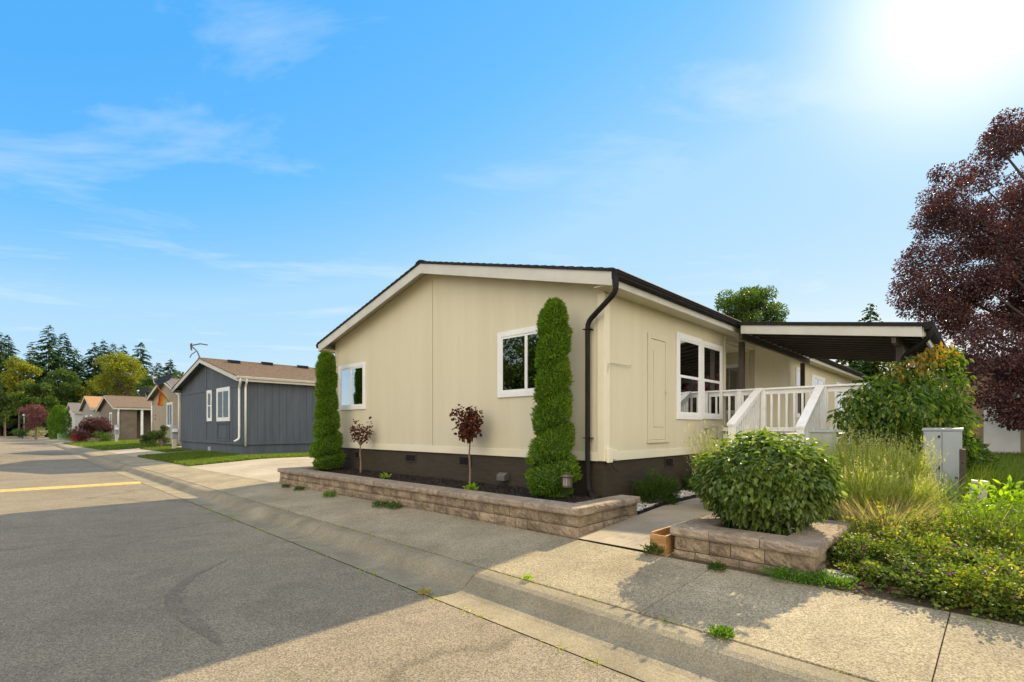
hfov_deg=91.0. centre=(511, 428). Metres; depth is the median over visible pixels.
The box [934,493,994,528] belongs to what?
leafy weed
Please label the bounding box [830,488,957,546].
dry grass
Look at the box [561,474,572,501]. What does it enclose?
path light
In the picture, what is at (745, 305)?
broadleaf tree
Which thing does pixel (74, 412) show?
manufactured home
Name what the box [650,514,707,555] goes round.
wooden trough
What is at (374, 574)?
joint moss
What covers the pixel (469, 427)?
maroon sapling
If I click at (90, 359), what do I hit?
fir tree
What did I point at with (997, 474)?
garden grass
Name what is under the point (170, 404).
window
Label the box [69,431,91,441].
red shrub
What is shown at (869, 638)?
sidewalk
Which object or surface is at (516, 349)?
window
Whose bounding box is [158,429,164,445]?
standing stone
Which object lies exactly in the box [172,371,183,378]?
broadleaf tree
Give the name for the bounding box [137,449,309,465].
lawn grass
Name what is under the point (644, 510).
path edging
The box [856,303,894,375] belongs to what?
fir tree
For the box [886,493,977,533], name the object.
dry grass
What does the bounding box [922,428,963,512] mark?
utility cabinet
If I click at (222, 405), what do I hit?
window
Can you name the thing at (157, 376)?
fir tree
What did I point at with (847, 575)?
flat stone
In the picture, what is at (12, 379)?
broadleaf tree
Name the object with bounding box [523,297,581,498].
columnar shrub
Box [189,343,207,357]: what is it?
roof antenna
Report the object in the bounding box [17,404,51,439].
plum tree
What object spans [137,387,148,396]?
satellite dish
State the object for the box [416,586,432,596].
joint weed
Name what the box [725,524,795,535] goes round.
planter soil
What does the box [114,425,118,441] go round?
utility pedestal
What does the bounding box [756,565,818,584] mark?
succulent patch
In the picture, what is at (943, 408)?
dogwood tree
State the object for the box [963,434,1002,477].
laurel shrub
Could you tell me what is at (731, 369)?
window
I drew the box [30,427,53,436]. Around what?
parked car
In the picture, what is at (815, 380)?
window
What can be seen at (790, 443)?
lavender clump
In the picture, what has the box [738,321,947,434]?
patio cover
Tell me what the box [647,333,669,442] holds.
water heater door
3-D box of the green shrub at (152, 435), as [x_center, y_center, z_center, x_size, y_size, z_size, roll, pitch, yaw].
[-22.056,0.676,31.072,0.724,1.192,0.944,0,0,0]
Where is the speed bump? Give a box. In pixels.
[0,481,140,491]
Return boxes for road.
[0,436,640,681]
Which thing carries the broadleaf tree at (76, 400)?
on the ground at (92, 439)
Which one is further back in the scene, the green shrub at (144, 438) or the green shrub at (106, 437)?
the green shrub at (106, 437)
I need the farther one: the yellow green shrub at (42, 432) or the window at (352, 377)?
the yellow green shrub at (42, 432)
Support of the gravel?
on the ground at (92, 439)
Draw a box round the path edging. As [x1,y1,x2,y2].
[637,494,697,514]
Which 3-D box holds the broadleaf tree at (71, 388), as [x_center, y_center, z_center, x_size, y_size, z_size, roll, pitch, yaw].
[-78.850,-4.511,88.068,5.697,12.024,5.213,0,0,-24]
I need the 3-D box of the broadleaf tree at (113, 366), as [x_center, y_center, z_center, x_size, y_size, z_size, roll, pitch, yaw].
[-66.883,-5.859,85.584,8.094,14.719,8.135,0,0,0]
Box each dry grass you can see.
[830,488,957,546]
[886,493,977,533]
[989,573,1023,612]
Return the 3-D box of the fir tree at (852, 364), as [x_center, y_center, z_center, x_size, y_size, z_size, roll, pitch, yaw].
[25.517,-1.931,37.609,7.373,7.986,7.185,0,0,0]
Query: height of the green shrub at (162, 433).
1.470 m
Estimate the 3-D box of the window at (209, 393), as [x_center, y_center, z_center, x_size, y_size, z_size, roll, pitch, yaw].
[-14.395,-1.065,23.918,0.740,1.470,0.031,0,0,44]
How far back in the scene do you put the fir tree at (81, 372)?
107.89 m
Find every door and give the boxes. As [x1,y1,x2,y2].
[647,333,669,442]
[984,394,1020,452]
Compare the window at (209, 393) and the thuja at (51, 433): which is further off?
the thuja at (51, 433)
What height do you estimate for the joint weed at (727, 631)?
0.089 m
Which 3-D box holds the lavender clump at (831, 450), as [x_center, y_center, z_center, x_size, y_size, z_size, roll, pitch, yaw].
[4.730,0.521,6.890,1.289,1.258,1.336,0,0,0]
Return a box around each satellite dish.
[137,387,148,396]
[152,374,172,387]
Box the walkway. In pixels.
[578,498,712,550]
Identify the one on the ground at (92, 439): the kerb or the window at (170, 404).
the kerb
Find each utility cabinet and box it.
[809,430,837,505]
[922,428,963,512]
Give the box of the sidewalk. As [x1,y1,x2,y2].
[38,435,1023,681]
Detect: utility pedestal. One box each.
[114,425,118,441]
[170,425,177,448]
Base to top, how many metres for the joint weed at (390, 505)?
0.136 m
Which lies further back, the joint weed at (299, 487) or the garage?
the garage
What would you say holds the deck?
on the ground at (92, 439)
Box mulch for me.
[316,468,608,502]
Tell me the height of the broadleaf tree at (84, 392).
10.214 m
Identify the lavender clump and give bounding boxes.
[681,420,773,511]
[725,425,827,486]
[804,420,910,508]
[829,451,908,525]
[835,428,947,490]
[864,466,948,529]
[870,436,932,473]
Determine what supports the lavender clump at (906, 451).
on the yard
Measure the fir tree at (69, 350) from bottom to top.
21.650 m
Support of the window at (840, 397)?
in the manufactured home at (420, 349)
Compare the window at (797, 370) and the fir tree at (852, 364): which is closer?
the window at (797, 370)
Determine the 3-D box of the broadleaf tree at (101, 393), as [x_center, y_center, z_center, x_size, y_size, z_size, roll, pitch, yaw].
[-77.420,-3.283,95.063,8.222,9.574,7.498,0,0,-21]
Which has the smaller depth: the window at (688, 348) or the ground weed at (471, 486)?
the ground weed at (471, 486)
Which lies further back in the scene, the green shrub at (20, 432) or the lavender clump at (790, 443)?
the green shrub at (20, 432)
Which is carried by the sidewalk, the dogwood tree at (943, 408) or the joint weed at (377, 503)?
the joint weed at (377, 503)
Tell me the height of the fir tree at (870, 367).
7.905 m
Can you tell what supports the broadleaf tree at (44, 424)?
on the ground at (92, 439)
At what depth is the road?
4.21 m
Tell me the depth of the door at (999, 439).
17.31 m
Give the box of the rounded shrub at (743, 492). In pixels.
[688,426,849,535]
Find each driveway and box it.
[106,446,191,456]
[188,457,316,482]
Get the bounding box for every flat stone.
[817,569,841,573]
[826,573,854,582]
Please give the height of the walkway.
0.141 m
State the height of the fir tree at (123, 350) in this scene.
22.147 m
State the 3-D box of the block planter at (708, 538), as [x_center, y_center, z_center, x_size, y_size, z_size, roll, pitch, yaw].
[2.599,1.182,5.218,1.334,0.368,1.535,0,0,44]
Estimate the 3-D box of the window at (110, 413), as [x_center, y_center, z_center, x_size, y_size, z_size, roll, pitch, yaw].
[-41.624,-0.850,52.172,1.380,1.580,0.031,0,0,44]
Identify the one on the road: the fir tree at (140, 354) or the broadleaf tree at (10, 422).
the broadleaf tree at (10, 422)
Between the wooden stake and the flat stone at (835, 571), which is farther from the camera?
the wooden stake
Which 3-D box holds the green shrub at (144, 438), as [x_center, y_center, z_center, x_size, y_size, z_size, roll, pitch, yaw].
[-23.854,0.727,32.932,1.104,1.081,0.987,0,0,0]
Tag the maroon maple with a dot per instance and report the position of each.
(90, 426)
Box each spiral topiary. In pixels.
[308,350,345,470]
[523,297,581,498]
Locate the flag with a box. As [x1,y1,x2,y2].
[156,385,168,405]
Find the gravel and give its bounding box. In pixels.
[636,489,693,512]
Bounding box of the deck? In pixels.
[722,380,941,485]
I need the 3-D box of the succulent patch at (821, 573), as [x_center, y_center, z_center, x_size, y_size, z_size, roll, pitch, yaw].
[2.619,1.229,4.189,0.459,0.115,0.495,0,0,39]
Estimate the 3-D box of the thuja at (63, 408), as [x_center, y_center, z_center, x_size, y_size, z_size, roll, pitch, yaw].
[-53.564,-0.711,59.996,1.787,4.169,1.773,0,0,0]
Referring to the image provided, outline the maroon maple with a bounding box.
[71,416,113,440]
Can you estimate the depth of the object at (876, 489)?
5.72 m
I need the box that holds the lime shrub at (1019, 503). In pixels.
[964,474,1023,533]
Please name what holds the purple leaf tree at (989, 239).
on the ground at (92, 439)
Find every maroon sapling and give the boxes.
[349,416,373,473]
[449,404,483,482]
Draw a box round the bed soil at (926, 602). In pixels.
[571,506,1023,625]
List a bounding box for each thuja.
[46,405,64,438]
[53,405,71,437]
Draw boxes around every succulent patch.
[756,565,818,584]
[793,568,859,589]
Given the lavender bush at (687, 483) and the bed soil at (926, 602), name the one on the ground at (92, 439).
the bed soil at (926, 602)
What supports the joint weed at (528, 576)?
on the sidewalk
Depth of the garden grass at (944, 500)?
5.84 m
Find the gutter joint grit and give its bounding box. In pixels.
[57,449,644,681]
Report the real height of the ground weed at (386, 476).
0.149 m
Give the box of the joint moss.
[191,492,848,673]
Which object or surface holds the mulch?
in the block planter at (568, 519)
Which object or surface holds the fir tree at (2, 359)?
on the ground at (92, 439)
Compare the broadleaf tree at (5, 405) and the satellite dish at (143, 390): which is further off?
the broadleaf tree at (5, 405)
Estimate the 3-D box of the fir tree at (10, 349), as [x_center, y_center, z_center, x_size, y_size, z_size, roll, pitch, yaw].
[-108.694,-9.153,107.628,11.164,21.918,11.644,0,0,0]
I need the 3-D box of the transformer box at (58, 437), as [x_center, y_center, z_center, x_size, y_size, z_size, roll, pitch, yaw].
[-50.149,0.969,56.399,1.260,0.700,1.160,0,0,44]
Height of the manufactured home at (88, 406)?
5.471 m
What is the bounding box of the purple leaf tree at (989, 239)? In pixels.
[885,107,1023,431]
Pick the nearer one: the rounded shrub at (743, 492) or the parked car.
the rounded shrub at (743, 492)
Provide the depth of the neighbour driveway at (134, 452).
26.85 m
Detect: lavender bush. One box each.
[630,466,683,505]
[681,474,693,491]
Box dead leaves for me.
[838,581,909,596]
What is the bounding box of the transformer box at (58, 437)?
[57,434,69,439]
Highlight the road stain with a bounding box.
[164,560,226,644]
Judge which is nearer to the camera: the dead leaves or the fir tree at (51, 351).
the dead leaves
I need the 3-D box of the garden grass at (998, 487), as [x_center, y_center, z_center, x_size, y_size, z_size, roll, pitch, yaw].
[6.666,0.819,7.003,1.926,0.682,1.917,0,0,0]
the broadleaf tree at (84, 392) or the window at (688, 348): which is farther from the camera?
the broadleaf tree at (84, 392)
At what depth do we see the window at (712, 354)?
10.12 m
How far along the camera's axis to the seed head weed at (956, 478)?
6.28 m
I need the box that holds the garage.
[934,351,1023,453]
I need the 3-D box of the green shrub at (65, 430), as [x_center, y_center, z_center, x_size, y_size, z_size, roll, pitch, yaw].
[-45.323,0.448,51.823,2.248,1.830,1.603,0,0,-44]
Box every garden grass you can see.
[857,471,974,518]
[918,487,1023,549]
[944,464,1023,516]
[966,455,1023,491]
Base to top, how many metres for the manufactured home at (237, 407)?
5.150 m
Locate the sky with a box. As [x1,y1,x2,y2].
[0,0,1023,395]
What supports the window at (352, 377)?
in the manufactured home at (420, 349)
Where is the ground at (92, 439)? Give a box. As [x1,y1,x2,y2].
[8,433,1021,596]
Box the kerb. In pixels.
[25,436,869,681]
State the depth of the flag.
34.41 m
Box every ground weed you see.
[379,473,390,477]
[462,482,478,490]
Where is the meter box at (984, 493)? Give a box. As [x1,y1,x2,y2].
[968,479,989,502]
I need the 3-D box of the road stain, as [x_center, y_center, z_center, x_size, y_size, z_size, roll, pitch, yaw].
[-2.828,1.497,4.484,0.483,0.001,2.512,0,0,-29]
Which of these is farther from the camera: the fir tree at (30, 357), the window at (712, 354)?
the fir tree at (30, 357)
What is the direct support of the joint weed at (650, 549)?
on the sidewalk
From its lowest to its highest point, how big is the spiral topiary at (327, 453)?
2.999 m
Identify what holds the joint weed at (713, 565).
on the sidewalk
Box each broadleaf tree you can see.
[0,355,42,436]
[0,373,24,436]
[0,383,17,426]
[7,381,60,412]
[19,392,67,426]
[41,367,82,406]
[54,384,97,402]
[75,380,101,402]
[78,389,117,402]
[89,351,148,395]
[130,376,156,396]
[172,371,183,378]
[714,285,789,321]
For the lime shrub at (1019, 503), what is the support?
on the bed soil at (926, 602)
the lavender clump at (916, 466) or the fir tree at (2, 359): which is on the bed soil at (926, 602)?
the lavender clump at (916, 466)
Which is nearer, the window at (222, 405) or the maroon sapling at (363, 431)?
the maroon sapling at (363, 431)
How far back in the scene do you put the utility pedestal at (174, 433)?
27.47 m
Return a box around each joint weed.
[293,485,306,490]
[322,489,336,497]
[371,498,391,507]
[386,501,402,509]
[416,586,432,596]
[521,573,532,580]
[640,538,665,554]
[706,558,726,570]
[706,623,735,639]
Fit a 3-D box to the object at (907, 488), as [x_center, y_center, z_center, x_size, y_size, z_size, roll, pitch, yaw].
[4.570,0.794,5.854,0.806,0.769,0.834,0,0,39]
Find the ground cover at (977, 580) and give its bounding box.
[825,487,1023,624]
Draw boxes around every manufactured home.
[64,403,81,430]
[78,396,102,437]
[96,395,152,439]
[146,378,181,445]
[171,357,316,454]
[316,260,866,499]
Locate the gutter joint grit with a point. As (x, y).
(430, 597)
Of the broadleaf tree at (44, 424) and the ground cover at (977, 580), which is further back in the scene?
the broadleaf tree at (44, 424)
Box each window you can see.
[109,412,111,424]
[167,402,172,426]
[207,390,211,420]
[216,386,229,420]
[338,362,365,409]
[497,326,540,397]
[676,332,701,419]
[702,340,722,419]
[726,364,737,413]
[795,367,799,417]
[811,374,824,418]
[835,382,842,411]
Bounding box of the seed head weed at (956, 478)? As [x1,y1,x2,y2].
[909,446,963,496]
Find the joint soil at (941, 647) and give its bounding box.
[932,615,949,681]
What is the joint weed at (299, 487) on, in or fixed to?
on the sidewalk
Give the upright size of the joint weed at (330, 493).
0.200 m
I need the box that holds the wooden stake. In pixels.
[959,449,965,502]
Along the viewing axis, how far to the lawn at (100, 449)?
34.53 m
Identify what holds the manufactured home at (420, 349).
on the ground at (92, 439)
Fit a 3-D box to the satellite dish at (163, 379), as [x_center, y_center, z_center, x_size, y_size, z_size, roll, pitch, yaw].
[-18.720,-2.560,27.040,0.913,0.757,0.895,0,0,-22]
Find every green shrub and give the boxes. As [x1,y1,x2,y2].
[11,428,30,438]
[26,426,46,436]
[58,424,84,439]
[92,431,114,441]
[139,431,157,444]
[147,430,157,446]
[155,425,170,445]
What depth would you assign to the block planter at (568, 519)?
7.01 m
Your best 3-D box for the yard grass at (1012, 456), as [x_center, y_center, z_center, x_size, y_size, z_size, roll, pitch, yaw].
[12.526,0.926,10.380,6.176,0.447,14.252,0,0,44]
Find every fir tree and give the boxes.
[0,334,26,435]
[2,334,19,393]
[6,325,69,435]
[15,333,86,435]
[17,342,42,418]
[60,348,87,386]
[68,342,105,387]
[85,339,114,381]
[105,343,119,375]
[119,344,132,394]
[126,342,154,395]
[150,363,165,385]
[161,359,182,377]
[835,360,848,366]
[839,360,886,426]
[852,361,895,432]
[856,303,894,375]
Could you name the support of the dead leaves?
on the bed soil at (926, 602)
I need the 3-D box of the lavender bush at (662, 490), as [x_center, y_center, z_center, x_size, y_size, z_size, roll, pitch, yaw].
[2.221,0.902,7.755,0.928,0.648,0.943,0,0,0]
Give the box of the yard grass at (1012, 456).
[972,451,1023,514]
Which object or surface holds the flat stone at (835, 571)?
on the bed soil at (926, 602)
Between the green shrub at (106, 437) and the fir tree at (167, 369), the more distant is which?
the fir tree at (167, 369)
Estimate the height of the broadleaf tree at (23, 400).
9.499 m
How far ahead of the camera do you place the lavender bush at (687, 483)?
9.13 m
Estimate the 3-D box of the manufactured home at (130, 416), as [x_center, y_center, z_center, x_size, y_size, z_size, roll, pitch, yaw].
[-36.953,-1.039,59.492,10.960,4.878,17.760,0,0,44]
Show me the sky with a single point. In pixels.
(240, 179)
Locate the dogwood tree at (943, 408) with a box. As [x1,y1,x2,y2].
[826,341,985,462]
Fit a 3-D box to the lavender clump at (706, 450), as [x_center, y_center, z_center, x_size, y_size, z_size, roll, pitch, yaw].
[2.986,0.508,6.983,1.312,1.298,1.306,0,0,32]
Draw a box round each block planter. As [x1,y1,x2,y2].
[277,466,639,538]
[670,512,852,578]
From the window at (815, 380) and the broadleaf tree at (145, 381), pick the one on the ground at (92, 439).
the broadleaf tree at (145, 381)
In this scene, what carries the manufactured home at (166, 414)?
on the ground at (92, 439)
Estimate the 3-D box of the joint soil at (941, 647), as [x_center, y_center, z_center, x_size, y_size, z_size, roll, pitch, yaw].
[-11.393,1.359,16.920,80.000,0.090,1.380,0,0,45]
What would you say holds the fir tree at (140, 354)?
on the ground at (92, 439)
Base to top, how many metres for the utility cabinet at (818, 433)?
1.177 m
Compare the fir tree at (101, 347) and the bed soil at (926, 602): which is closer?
the bed soil at (926, 602)
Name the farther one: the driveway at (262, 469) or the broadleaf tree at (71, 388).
the broadleaf tree at (71, 388)

